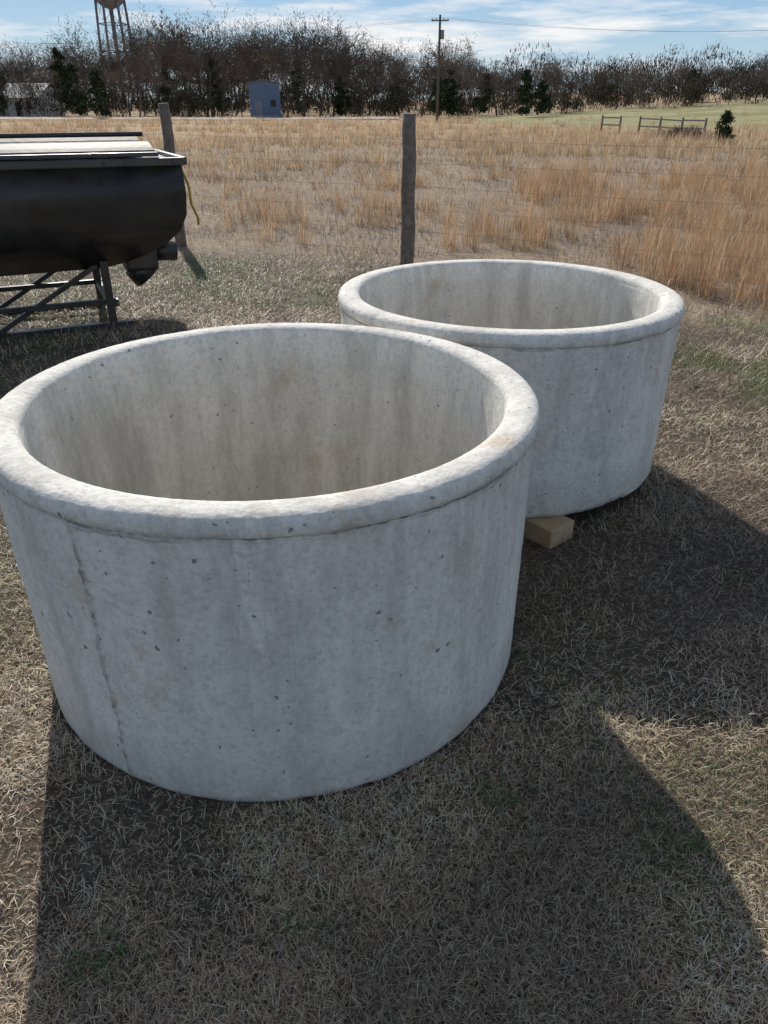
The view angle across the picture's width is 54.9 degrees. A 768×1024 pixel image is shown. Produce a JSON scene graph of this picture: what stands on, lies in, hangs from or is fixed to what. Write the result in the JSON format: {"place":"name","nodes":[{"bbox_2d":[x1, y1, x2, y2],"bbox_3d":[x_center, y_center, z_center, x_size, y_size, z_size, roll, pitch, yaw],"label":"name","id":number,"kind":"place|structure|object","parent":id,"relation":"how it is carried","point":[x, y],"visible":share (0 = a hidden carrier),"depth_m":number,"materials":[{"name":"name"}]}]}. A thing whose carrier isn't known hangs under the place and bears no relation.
{"place":"outdoors","nodes":[
{"label":"outdoors","id":0,"kind":"place"},
{"bbox_2d":[0,117,397,119],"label":"road","id":1,"kind":"structure","parent":0,"point":[135,118],"depth_m":98.03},
{"bbox_2d":[0,92,767,1023],"bbox_3d":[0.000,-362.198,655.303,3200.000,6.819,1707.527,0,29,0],"label":"ground","id":2,"kind":"structure","parent":0,"point":[710,108],"depth_m":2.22,"materials":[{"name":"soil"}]},
{"bbox_2d":[0,85,65,115],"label":"walls","id":3,"kind":"structure","parent":2,"relation":"on","point":[13,112],"depth_m":120.08,"materials":[{"name":"grey paint"}]},
{"bbox_2d":[15,102,22,115],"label":"door","id":4,"kind":"structure","parent":3,"relation":"attached to","point":[17,106],"depth_m":119.75,"materials":[{"name":"black"}]},
{"bbox_2d":[0,83,60,97],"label":"roof","id":5,"kind":"structure","parent":3,"relation":"on","point":[26,91],"depth_m":119.67,"materials":[{"name":"silver metal"}]},
{"bbox_2d":[0,132,199,341],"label":"black hopper feeder","id":6,"kind":"object","parent":2,"relation":"on","point":[95,203],"visible":0.98,"depth_m":5.52,"materials":[{"name":"paint"}]},
{"bbox_2d":[94,0,142,103],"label":"water tower","id":7,"kind":"structure","parent":2,"relation":"on","point":[110,5],"depth_m":248.88,"materials":[{"name":"metal"}]},
{"bbox_2d":[247,80,280,116],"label":"metal shed","id":8,"kind":"structure","parent":2,"relation":"on","point":[264,97],"depth_m":101.73,"materials":[{"name":"blue metal"}]},
{"bbox_2d":[255,102,262,116],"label":"door","id":9,"kind":"structure","parent":8,"relation":"in","point":[258,105],"depth_m":102.19,"materials":[{"name":"silver metal"}]},
{"bbox_2d":[270,100,275,105],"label":"window","id":10,"kind":"structure","parent":8,"relation":"in","point":[273,102],"depth_m":102.07,"materials":[{"name":"black glass"}]},
{"bbox_2d":[0,323,539,801],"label":"concrete water trough","id":11,"kind":"object","parent":2,"relation":"on","point":[268,561],"visible":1,"depth_m":1.87,"materials":[{"name":"grey concrete"}]},
{"bbox_2d":[0,47,702,116],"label":"distant evergreen trees","id":12,"kind":"object","parent":2,"relation":"on","point":[448,102],"visible":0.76,"depth_m":106.38,"materials":[{"name":"green plant"}]},
{"bbox_2d":[0,0,767,116],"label":"distant bare trees","id":13,"kind":"object","parent":2,"relation":"on","point":[185,55],"visible":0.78,"depth_m":123.46,"materials":[{"name":"brown plant"}]},
{"bbox_2d":[0,57,767,116],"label":"distant undergrowth","id":14,"kind":"object","parent":2,"relation":"on","point":[357,101],"visible":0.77,"depth_m":114.65,"materials":[{"name":"bare twigs"},{"name":"bark"},{"name":"dry grass"}]},
{"bbox_2d":[14,103,767,284],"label":"wire fence","id":15,"kind":"object","parent":2,"relation":"on","point":[408,208],"visible":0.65,"depth_m":7.89,"materials":[{"name":"brown wood"}]},
{"bbox_2d":[57,379,759,997],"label":"green weeds","id":16,"kind":"object","parent":2,"relation":"on","point":[119,953],"visible":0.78,"depth_m":1.64,"materials":[{"name":"green plant"}]},
{"bbox_2d":[431,15,448,120],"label":"utility pole","id":17,"kind":"object","parent":2,"relation":"on","point":[441,35],"visible":0.97,"depth_m":76.94,"materials":[{"name":"brown wood"}]},
{"bbox_2d":[50,18,767,43],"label":"power lines","id":18,"kind":"object","parent":17,"relation":"hanging from","point":[407,22],"visible":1,"depth_m":78.44,"materials":[{"name":"black metal"}]},
{"bbox_2d":[148,135,767,332],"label":"dry field weeds","id":19,"kind":"object","parent":2,"relation":"on","point":[218,181],"visible":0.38,"depth_m":13.91,"materials":[{"name":"beige plant"}]},
{"bbox_2d":[178,138,767,319],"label":"broomsedge clump","id":20,"kind":"object","parent":2,"relation":"on","point":[748,187],"visible":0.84,"depth_m":11.03,"materials":[{"name":"beige plant"}]},
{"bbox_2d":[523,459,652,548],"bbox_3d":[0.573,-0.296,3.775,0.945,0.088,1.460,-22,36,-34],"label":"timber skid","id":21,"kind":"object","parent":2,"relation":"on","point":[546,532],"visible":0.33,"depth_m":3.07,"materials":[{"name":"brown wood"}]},
{"bbox_2d":[338,259,684,517],"bbox_3d":[0.560,-0.674,3.555,1.535,0.786,1.535,-10,30,-17],"label":"concrete water trough","id":22,"kind":"object","parent":21,"relation":"on","point":[585,353],"visible":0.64,"depth_m":3.07,"materials":[{"name":"grey concrete"}]},
{"bbox_2d":[600,115,707,133],"bbox_3d":[16.556,-24.014,46.130,0.132,1.211,9.038,-13,31,-22],"label":"wooden farm fence","id":23,"kind":"object","parent":2,"relation":"on","point":[660,122],"visible":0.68,"depth_m":45.64,"materials":[{"name":"brown wood"}]},
{"bbox_2d":[644,123,714,139],"bbox_3d":[16.481,-21.012,40.908,4.878,1.019,3.672,0,29,0],"label":"brush pile","id":24,"kind":"object","parent":2,"relation":"on","point":[699,132],"visible":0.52,"depth_m":40.68,"materials":[{"name":"brown plant"}]},
{"bbox_2d":[0,108,767,191],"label":"broomsedge field","id":25,"kind":"structure","parent":0,"point":[277,127],"depth_m":34.27,"materials":[{"name":"beige plant"}]},
{"bbox_2d":[714,109,736,141],"bbox_3d":[16.402,-18.435,35.469,1.002,1.570,1.363,0,29,0],"label":"cedar tree","id":26,"kind":"object","parent":25,"relation":"on","point":[727,117],"visible":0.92,"depth_m":35.34,"materials":[{"name":"green plant"}]},
{"bbox_2d":[0,39,767,103],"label":"distant wooded ridge","id":27,"kind":"structure","parent":0,"point":[650,66],"depth_m":255.50,"materials":[{"name":"bark"},{"name":"bare twigs"},{"name":"foliage"}]},
{"bbox_2d":[0,0,767,102],"label":"sky","id":28,"kind":"structure","parent":0,"point":[28,21],"materials":[{"name":"blue"}]}
]}

